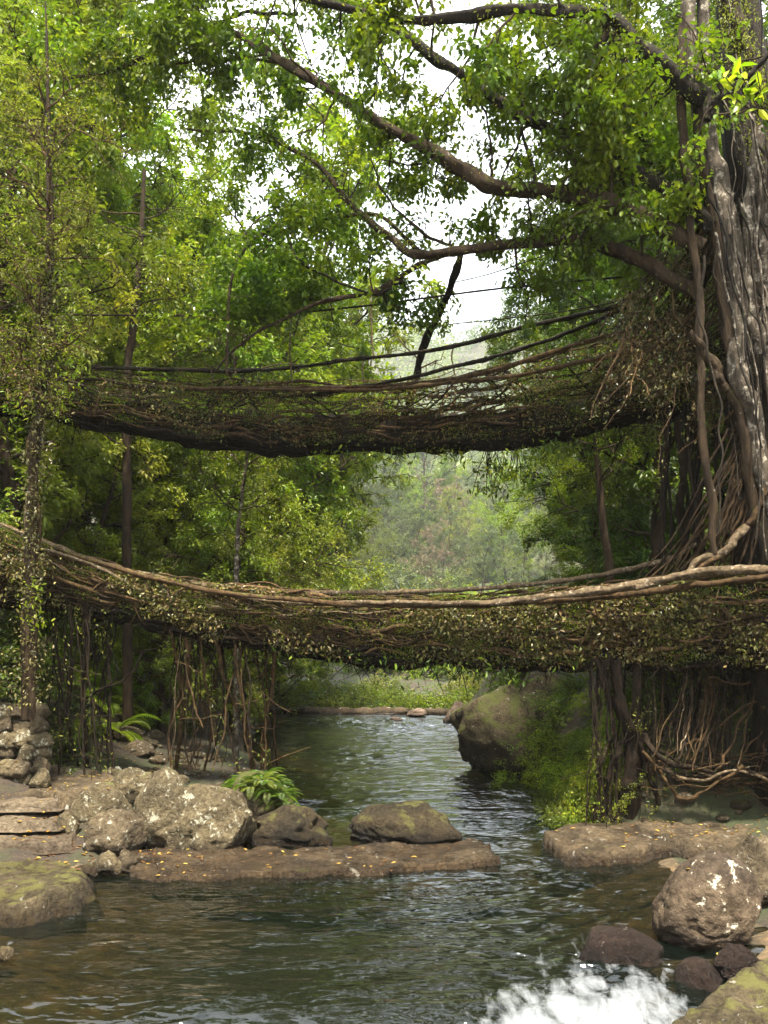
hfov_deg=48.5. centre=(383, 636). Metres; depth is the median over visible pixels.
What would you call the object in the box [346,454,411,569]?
forest tree
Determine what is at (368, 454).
forest tree
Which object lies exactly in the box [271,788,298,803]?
fern
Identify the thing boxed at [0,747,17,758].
stone
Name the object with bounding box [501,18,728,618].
forest tree
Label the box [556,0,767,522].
forest tree
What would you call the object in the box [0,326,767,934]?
ground
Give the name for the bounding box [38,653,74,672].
fern
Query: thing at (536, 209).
forest tree
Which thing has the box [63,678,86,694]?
stone
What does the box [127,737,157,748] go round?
stone
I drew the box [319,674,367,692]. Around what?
bush
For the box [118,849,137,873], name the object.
stone
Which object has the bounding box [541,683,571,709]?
bush
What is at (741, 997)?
boulder
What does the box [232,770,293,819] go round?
rock
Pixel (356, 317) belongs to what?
forest tree
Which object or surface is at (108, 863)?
stone
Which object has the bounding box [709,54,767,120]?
leaf sprig
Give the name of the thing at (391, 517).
forest tree
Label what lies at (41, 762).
stone
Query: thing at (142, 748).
stone
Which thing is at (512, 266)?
vine
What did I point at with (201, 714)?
rock slope
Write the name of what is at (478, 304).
sky
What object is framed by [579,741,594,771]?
bush
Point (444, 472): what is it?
forest tree
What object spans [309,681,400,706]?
bush
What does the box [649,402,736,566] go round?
aerial root cluster
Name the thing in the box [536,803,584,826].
bush
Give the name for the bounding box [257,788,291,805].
fern
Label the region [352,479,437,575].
forest tree
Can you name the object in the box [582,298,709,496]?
forest tree
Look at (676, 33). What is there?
forest tree
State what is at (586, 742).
bush
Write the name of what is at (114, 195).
forest tree
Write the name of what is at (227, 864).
rock ledge
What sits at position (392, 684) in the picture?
bush
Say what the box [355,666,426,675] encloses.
bush
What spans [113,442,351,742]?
forest tree
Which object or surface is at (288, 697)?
bush
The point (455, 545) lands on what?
forest tree
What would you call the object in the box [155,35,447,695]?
forest tree
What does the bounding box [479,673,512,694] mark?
bush
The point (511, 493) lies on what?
forest tree
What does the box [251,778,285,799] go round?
fern
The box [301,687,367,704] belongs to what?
bush
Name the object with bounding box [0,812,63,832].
stone step
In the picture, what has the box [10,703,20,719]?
stone
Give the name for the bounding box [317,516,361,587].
forest tree
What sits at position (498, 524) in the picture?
forest tree
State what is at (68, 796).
stone landing
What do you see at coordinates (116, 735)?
stone
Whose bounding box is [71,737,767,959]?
riverbed
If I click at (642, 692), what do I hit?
bush
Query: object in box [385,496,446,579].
forest tree
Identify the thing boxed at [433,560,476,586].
bush
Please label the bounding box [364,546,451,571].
bush
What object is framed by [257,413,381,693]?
forest tree
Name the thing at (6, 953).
stone
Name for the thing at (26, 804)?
stone step
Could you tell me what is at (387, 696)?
bush
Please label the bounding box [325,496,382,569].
forest tree
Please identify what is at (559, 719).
bush
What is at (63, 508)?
forest tree
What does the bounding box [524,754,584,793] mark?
bush
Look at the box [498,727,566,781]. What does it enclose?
bush
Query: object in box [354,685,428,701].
bush
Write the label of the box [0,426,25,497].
bush
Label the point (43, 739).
stone
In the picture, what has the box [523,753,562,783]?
bush
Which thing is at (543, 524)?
forest tree
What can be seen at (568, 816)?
fern
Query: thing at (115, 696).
fern
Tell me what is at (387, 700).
bush
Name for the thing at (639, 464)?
forest tree
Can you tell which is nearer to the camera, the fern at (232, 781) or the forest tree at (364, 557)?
the fern at (232, 781)
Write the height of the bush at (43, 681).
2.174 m
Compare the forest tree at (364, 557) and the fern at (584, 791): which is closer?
the fern at (584, 791)
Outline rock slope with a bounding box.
[188,696,259,737]
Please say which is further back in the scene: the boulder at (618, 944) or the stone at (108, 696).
the stone at (108, 696)
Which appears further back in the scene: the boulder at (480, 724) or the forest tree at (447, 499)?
the forest tree at (447, 499)
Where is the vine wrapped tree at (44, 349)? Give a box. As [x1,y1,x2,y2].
[0,1,152,719]
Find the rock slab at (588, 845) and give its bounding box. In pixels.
[542,822,672,866]
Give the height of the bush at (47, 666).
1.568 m
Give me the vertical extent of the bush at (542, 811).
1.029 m
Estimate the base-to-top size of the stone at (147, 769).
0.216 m
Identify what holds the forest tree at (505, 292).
on the ground
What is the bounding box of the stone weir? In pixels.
[263,706,449,714]
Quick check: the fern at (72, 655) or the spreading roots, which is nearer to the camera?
the spreading roots
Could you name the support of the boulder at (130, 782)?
on the ground
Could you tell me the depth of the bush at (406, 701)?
46.98 m
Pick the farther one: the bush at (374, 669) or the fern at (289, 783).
the bush at (374, 669)
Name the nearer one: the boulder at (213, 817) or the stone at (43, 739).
the boulder at (213, 817)
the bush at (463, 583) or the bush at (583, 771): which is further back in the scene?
the bush at (463, 583)
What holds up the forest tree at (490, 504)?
on the ground
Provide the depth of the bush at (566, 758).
20.41 m
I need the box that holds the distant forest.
[163,289,702,560]
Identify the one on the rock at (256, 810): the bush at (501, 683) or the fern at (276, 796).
the fern at (276, 796)
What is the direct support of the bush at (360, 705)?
on the ground
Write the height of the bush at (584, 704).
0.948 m
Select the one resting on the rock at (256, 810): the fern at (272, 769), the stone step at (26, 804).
the fern at (272, 769)
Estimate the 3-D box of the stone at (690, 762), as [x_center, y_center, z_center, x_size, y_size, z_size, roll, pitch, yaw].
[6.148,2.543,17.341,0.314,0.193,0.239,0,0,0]
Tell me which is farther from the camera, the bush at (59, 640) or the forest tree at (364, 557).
the forest tree at (364, 557)
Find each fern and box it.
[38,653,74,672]
[51,673,113,712]
[58,635,82,659]
[59,646,81,658]
[59,649,89,663]
[68,660,122,693]
[70,719,122,747]
[86,688,135,707]
[86,694,150,724]
[87,674,122,699]
[89,714,160,756]
[133,695,149,704]
[222,770,257,784]
[228,774,263,785]
[233,778,267,799]
[233,781,253,793]
[239,771,282,790]
[240,773,274,786]
[251,767,285,784]
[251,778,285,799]
[255,783,284,804]
[257,774,286,788]
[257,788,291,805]
[265,795,292,808]
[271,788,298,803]
[273,800,300,805]
[276,780,293,790]
[554,808,588,824]
[580,786,612,801]
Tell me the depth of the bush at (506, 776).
23.22 m
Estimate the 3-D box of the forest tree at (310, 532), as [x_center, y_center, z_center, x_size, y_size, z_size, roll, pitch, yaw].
[-5.616,-3.265,32.663,10.823,15.479,12.643,0,0,8]
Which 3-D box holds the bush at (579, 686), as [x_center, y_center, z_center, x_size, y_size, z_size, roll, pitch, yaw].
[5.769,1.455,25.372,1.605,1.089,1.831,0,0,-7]
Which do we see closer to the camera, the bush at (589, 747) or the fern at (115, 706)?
the bush at (589, 747)
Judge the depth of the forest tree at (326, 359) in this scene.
51.81 m
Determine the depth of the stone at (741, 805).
16.79 m
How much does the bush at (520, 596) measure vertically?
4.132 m
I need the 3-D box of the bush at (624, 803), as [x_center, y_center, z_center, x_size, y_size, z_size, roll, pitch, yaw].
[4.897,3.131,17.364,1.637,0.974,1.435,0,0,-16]
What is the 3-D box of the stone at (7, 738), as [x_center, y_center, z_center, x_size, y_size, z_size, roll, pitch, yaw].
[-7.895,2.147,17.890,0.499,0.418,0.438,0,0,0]
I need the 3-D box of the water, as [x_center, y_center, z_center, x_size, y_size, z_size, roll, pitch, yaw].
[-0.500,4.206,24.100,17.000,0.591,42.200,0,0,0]
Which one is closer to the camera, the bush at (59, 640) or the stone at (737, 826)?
the stone at (737, 826)
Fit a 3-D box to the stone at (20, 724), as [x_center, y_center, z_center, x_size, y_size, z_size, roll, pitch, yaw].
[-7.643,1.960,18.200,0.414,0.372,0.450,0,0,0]
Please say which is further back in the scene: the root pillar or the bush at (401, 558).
the bush at (401, 558)
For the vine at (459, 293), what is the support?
hanging from the fig tree at (591, 98)
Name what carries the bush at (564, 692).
on the ground
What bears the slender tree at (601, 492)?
on the ground
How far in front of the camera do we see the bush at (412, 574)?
172.82 m
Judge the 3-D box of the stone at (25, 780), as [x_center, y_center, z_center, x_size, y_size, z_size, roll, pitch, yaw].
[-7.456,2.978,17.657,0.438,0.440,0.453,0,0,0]
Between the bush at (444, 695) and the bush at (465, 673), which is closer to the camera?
the bush at (444, 695)
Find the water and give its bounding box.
[0,713,767,1023]
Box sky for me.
[7,0,766,345]
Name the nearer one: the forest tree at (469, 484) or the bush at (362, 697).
the bush at (362, 697)
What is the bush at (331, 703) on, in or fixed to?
on the ground
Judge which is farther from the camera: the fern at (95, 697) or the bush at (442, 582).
the bush at (442, 582)
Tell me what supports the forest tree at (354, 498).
on the ground
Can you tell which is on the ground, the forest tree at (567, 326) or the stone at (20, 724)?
the forest tree at (567, 326)
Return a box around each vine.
[63,276,621,316]
[441,297,632,325]
[455,225,627,282]
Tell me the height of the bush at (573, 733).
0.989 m
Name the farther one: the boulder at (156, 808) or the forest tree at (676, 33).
the forest tree at (676, 33)
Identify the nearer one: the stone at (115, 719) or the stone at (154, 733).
the stone at (115, 719)
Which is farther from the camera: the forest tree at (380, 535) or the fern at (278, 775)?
the forest tree at (380, 535)
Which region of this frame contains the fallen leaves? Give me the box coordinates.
[2,675,767,954]
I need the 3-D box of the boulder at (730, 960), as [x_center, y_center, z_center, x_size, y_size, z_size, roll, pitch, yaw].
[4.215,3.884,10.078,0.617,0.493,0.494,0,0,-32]
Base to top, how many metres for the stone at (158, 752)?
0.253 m
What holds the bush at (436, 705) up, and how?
on the ground
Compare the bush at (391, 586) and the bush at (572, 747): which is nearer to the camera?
the bush at (572, 747)
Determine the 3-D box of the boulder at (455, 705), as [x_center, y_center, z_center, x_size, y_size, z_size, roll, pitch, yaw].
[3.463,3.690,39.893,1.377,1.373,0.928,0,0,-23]
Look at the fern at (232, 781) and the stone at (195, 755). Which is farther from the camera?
the stone at (195, 755)
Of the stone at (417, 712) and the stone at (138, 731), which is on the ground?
the stone at (138, 731)
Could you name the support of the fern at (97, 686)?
on the ground
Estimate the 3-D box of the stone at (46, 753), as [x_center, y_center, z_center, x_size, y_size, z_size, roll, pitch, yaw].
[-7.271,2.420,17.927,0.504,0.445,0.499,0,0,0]
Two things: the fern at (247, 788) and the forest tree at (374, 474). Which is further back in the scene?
the forest tree at (374, 474)
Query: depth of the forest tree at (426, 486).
338.81 m
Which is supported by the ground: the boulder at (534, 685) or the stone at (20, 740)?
the boulder at (534, 685)
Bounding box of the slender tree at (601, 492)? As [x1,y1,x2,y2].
[522,280,684,711]
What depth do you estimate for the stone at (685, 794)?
16.98 m
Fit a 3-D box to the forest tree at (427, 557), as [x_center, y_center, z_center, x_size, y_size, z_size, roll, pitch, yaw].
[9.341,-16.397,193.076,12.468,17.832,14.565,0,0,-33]
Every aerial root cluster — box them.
[1,601,143,779]
[163,595,318,773]
[642,656,752,797]
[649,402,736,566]
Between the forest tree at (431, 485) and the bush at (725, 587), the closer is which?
the bush at (725, 587)
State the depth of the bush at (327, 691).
53.29 m
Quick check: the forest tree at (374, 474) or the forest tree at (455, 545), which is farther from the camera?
the forest tree at (374, 474)
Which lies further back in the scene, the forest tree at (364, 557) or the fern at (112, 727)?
the forest tree at (364, 557)
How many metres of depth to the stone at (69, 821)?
16.23 m
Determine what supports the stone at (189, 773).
on the ground
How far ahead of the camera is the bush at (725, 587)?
19.10 m
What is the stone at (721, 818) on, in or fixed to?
on the ground
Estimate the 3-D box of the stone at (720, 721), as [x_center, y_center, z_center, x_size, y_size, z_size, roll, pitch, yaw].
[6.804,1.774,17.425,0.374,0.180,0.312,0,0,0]
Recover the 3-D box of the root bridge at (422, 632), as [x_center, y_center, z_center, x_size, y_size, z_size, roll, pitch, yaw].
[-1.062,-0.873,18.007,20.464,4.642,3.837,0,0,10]
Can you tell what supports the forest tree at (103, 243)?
on the ground
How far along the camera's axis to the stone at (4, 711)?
18.01 m
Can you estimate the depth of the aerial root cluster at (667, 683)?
17.25 m
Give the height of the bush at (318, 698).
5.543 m
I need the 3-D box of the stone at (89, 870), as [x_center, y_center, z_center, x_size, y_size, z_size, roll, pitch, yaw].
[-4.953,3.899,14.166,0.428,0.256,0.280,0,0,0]
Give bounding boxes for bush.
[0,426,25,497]
[0,494,17,564]
[0,607,49,664]
[0,629,37,705]
[0,639,77,710]
[0,651,78,709]
[0,658,74,701]
[1,606,68,634]
[2,605,50,625]
[11,613,79,672]
[36,687,105,745]
[48,716,122,773]
[254,683,341,707]
[261,683,366,713]
[270,684,352,706]
[280,676,358,705]
[281,691,324,706]
[283,689,361,707]
[284,675,359,706]
[285,693,350,709]
[294,679,367,703]
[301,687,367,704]
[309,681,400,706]
[318,670,411,702]
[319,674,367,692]
[319,674,371,693]
[329,662,413,675]
[341,555,453,600]
[341,669,399,688]
[341,675,412,704]
[348,686,436,708]
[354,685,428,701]
[355,559,441,600]
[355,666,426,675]
[355,684,470,709]
[358,696,384,707]
[361,565,432,589]
[362,676,406,696]
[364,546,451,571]
[366,684,429,701]
[371,573,424,590]
[374,689,465,707]
[377,578,433,610]
[380,695,450,708]
[386,563,450,594]
[393,690,473,710]
[396,555,480,593]
[400,666,470,679]
[407,691,454,708]
[409,584,445,596]
[425,683,470,707]
[426,568,481,593]
[427,670,487,698]
[432,567,462,594]
[432,581,493,609]
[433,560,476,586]
[440,686,473,704]
[446,674,481,692]
[449,669,487,680]
[450,546,518,584]
[451,580,520,596]
[468,581,557,625]
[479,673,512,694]
[483,672,527,694]
[489,758,551,787]
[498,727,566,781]
[508,717,560,765]
[522,683,585,732]
[523,567,571,591]
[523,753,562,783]
[524,726,559,751]
[524,727,572,759]
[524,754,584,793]
[527,783,579,813]
[530,695,574,747]
[532,795,574,822]
[536,764,574,810]
[536,788,565,817]
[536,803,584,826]
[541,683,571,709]
[544,671,589,701]
[545,801,575,827]
[548,730,575,766]
[548,806,599,827]
[552,668,595,698]
[552,747,572,772]
[556,745,579,774]
[560,785,592,808]
[561,733,588,772]
[563,724,585,743]
[566,717,605,750]
[566,734,583,764]
[567,759,608,793]
[568,685,602,716]
[568,727,591,751]
[569,726,613,766]
[575,724,610,761]
[577,729,609,765]
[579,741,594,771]
[582,734,624,770]
[582,773,655,815]
[601,672,686,725]
[660,536,721,572]
[702,585,736,600]
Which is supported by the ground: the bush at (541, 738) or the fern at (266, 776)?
the bush at (541, 738)
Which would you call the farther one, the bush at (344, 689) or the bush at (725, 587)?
the bush at (344, 689)
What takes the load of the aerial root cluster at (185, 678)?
hanging from the root bridge at (422, 632)
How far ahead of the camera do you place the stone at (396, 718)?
40.53 m
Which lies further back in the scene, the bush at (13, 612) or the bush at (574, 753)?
the bush at (13, 612)
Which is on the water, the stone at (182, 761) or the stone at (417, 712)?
the stone at (417, 712)
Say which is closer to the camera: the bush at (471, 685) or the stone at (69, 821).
the stone at (69, 821)
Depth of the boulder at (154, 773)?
16.60 m
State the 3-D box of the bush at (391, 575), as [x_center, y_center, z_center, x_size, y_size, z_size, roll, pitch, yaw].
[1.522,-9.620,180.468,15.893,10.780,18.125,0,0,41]
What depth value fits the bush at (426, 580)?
169.56 m
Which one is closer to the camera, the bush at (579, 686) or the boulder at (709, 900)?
the boulder at (709, 900)
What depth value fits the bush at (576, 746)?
19.80 m
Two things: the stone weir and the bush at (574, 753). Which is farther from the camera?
the stone weir
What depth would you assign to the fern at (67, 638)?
28.12 m
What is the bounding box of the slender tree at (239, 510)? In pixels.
[166,334,327,761]
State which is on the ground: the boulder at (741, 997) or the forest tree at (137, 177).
the forest tree at (137, 177)
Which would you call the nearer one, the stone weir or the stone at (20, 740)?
the stone at (20, 740)
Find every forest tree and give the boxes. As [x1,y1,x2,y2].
[0,0,133,334]
[0,0,195,428]
[0,0,232,616]
[0,0,257,634]
[0,95,141,536]
[0,167,224,669]
[0,311,265,665]
[0,358,119,551]
[1,216,301,688]
[17,39,257,521]
[39,393,282,733]
[59,138,303,677]
[68,200,340,717]
[76,343,384,733]
[87,110,414,691]
[110,326,362,699]
[111,155,363,687]
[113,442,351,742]
[115,242,349,655]
[138,214,377,645]
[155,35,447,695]
[233,303,378,559]
[244,457,399,706]
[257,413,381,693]
[291,556,338,679]
[307,263,423,589]
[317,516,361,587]
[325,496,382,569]
[343,512,399,577]
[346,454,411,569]
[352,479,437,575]
[356,492,408,563]
[357,454,394,492]
[363,454,428,547]
[380,492,434,557]
[381,476,433,572]
[384,452,471,562]
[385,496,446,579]
[397,524,459,594]
[401,474,454,567]
[408,452,465,498]
[414,473,467,567]
[416,507,480,579]
[423,476,482,584]
[425,451,492,504]
[430,486,489,586]
[442,464,483,553]
[452,521,512,593]
[458,465,538,579]
[459,452,512,557]
[462,459,548,594]
[462,469,528,560]
[471,280,691,612]
[474,448,546,494]
[483,148,705,548]
[486,0,714,506]
[491,328,710,619]
[492,448,573,579]
[495,528,554,595]
[497,450,544,551]
[498,287,650,518]
[500,501,578,589]
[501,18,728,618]
[505,7,767,550]
[517,359,675,578]
[547,454,650,566]
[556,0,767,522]
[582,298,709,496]
[648,4,726,477]
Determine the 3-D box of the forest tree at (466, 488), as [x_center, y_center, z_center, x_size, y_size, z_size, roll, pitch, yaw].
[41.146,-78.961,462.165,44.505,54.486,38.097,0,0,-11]
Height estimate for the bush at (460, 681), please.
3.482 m
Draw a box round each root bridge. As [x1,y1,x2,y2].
[0,275,725,503]
[0,519,767,702]
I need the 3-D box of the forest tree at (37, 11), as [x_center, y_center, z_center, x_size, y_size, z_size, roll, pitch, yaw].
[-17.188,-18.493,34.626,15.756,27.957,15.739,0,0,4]
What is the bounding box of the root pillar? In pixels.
[560,655,697,828]
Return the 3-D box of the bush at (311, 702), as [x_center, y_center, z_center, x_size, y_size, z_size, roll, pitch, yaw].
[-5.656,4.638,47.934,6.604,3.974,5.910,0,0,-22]
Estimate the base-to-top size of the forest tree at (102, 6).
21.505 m
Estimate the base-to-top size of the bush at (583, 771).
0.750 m
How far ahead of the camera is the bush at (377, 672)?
65.63 m
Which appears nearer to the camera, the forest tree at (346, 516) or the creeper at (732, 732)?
the creeper at (732, 732)
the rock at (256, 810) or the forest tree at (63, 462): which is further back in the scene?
the forest tree at (63, 462)
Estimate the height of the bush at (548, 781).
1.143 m
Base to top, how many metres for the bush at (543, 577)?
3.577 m
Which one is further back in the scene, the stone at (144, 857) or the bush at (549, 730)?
the bush at (549, 730)
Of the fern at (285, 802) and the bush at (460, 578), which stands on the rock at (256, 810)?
the fern at (285, 802)
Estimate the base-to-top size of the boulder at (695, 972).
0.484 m
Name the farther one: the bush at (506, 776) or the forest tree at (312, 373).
the forest tree at (312, 373)
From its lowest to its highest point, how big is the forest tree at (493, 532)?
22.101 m
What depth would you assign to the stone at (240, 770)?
21.97 m
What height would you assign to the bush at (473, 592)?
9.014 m
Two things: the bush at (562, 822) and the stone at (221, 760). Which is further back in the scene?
the stone at (221, 760)
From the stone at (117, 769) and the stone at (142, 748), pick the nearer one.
the stone at (117, 769)
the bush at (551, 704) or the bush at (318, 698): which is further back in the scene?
the bush at (318, 698)
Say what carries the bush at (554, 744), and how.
on the ground
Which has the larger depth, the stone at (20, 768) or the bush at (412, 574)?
the bush at (412, 574)
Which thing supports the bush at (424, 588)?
on the ground
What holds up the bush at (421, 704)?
on the ground
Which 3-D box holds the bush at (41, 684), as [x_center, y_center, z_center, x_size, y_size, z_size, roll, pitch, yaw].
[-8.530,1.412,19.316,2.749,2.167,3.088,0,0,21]
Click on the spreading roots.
(725, 776)
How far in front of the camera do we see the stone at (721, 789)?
16.97 m
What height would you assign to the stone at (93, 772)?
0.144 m
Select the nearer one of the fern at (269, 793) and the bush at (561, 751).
the fern at (269, 793)
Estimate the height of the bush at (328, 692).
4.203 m
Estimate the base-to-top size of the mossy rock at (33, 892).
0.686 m
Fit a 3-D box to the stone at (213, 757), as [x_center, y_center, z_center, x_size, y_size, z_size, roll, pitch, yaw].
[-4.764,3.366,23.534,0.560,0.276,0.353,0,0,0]
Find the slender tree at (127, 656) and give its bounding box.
[56,162,211,725]
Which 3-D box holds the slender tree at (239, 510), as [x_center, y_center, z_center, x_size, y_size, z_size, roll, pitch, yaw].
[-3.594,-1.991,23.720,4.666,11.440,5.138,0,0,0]
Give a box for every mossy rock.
[0,858,95,927]
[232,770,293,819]
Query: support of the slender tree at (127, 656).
on the ground
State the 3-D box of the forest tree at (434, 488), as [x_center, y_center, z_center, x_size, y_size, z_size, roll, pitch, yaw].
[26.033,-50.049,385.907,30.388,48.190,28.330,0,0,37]
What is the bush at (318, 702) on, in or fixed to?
on the ground
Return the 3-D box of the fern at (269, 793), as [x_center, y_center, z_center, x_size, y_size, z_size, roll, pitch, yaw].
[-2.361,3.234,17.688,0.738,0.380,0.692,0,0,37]
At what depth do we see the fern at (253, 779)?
17.82 m
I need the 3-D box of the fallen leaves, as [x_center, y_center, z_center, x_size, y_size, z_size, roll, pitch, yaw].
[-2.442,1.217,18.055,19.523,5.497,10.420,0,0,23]
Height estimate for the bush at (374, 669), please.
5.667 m
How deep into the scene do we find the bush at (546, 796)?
19.09 m
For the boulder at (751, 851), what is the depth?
12.68 m
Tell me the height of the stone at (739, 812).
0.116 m
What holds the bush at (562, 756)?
on the ground
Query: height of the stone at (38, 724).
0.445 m
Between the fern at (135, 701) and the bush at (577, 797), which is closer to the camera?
the bush at (577, 797)
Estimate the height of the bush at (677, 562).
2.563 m
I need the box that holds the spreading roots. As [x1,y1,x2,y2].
[641,658,767,799]
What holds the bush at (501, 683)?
on the ground
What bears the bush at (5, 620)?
on the ground
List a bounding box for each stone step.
[0,796,63,812]
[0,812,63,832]
[0,831,75,854]
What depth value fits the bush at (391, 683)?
58.74 m
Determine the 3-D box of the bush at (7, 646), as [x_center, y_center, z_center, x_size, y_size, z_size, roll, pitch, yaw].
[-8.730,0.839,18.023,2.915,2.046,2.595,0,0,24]
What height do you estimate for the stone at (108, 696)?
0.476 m
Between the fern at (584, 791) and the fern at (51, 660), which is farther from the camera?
the fern at (51, 660)
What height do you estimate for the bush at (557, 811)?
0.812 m
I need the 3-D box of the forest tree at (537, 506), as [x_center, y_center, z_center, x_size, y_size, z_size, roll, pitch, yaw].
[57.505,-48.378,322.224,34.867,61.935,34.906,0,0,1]
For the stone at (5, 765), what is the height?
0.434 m
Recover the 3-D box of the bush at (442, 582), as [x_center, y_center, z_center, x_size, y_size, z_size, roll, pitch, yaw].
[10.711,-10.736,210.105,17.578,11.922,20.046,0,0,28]
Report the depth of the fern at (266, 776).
17.67 m
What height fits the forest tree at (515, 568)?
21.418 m
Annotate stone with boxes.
[0,702,10,718]
[0,716,12,732]
[0,731,15,748]
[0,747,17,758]
[0,759,14,777]
[0,946,13,961]
[9,757,33,777]
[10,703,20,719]
[12,728,30,748]
[13,720,29,732]
[13,774,32,784]
[18,743,32,760]
[26,731,54,746]
[28,744,52,761]
[29,768,51,787]
[30,714,49,734]
[30,756,50,773]
[36,702,50,718]
[57,811,81,833]
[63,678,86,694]
[76,863,97,877]
[87,770,98,773]
[92,850,122,875]
[100,729,120,739]
[102,766,121,774]
[103,692,117,701]
[106,716,120,723]
[113,710,135,721]
[117,725,143,740]
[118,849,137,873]
[124,740,155,756]
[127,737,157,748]
[135,853,152,862]
[141,767,152,771]
[144,729,164,738]
[148,755,165,764]
[149,750,162,756]
[174,745,187,751]
[178,770,195,776]
[179,759,194,764]
[179,763,193,769]
[179,775,189,783]
[188,751,205,758]
[197,771,210,774]
[202,753,221,759]
[212,782,225,785]
[216,758,225,762]
[219,771,236,778]
[234,769,247,774]
[390,717,402,720]
[406,708,425,716]
[640,778,649,788]
[641,727,653,735]
[641,818,655,821]
[675,792,696,803]
[680,757,693,764]
[683,707,694,714]
[709,719,724,727]
[709,824,723,826]
[710,783,730,792]
[715,814,729,821]
[730,799,752,810]
[733,810,742,814]
[733,824,745,828]
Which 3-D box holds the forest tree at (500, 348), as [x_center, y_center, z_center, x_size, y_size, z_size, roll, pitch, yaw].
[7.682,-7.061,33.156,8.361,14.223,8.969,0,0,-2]
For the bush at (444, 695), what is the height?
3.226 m
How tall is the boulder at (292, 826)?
0.972 m
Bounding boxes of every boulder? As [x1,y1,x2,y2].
[70,782,133,824]
[82,808,147,856]
[109,767,151,805]
[134,766,185,849]
[144,770,159,786]
[155,783,256,849]
[247,804,333,847]
[349,800,462,844]
[443,701,463,722]
[449,684,544,773]
[519,672,560,717]
[579,924,664,966]
[651,850,762,950]
[672,958,767,1023]
[674,956,722,991]
[713,943,759,980]
[727,833,767,908]
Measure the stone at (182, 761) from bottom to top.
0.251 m
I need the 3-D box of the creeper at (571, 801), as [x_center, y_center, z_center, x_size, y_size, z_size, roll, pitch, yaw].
[4.745,2.804,19.482,2.244,2.872,5.213,0,0,6]
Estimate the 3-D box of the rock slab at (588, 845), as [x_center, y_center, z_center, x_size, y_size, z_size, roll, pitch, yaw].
[4.408,4.098,16.177,3.068,0.804,2.998,0,0,0]
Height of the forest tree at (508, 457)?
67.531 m
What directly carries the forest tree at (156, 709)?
on the ground
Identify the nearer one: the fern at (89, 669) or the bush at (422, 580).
the fern at (89, 669)
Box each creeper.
[545,699,653,823]
[590,587,753,806]
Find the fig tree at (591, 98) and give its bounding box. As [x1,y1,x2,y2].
[11,0,767,806]
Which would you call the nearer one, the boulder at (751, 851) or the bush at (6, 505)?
the boulder at (751, 851)
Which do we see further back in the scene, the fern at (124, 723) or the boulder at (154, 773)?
the fern at (124, 723)
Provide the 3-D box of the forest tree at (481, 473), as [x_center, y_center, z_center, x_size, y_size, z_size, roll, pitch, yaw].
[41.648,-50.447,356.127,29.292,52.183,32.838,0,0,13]
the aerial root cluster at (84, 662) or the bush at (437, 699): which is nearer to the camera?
the aerial root cluster at (84, 662)
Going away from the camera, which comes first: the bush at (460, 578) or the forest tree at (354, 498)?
the forest tree at (354, 498)
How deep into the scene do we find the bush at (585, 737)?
18.49 m
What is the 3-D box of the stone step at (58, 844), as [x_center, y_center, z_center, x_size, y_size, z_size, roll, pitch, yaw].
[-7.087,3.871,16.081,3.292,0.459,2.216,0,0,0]
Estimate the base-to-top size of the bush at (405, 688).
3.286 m
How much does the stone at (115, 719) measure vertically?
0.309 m
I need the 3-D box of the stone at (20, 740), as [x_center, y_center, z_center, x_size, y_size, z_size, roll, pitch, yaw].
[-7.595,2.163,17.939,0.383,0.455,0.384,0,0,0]
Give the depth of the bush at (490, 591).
152.57 m
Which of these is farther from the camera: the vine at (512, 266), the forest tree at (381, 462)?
the forest tree at (381, 462)
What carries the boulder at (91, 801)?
on the ground
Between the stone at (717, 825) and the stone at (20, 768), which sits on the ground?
the stone at (717, 825)
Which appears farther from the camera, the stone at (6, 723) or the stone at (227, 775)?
the stone at (227, 775)
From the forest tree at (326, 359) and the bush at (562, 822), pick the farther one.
the forest tree at (326, 359)
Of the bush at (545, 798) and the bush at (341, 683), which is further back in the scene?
the bush at (341, 683)
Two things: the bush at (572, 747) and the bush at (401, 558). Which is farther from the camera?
the bush at (401, 558)
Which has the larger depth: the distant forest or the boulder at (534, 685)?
the distant forest
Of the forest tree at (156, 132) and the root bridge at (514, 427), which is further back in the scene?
the forest tree at (156, 132)
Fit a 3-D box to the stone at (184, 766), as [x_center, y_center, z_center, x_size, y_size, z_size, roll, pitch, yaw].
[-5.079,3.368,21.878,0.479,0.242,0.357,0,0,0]
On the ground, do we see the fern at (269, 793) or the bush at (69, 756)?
the bush at (69, 756)
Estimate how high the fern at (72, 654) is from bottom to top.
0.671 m
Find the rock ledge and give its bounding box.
[129,838,500,882]
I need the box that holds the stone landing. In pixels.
[14,773,113,815]
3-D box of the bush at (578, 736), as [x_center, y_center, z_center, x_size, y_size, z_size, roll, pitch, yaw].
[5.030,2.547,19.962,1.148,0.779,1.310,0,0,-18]
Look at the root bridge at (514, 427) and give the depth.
20.92 m
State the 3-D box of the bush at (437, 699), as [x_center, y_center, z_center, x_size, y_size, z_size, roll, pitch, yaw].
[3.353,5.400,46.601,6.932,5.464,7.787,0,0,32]
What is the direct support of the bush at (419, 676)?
on the ground
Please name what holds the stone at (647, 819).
on the ground
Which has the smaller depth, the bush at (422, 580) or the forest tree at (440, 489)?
the bush at (422, 580)
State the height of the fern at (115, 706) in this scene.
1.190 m
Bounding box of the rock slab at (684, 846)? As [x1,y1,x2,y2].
[630,819,755,858]
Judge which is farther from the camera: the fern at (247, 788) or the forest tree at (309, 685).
the forest tree at (309, 685)
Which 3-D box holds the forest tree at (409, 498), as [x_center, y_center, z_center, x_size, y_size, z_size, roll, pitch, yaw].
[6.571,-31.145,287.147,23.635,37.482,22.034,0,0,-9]
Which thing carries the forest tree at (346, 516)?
on the ground
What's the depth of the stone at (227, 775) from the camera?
20.24 m

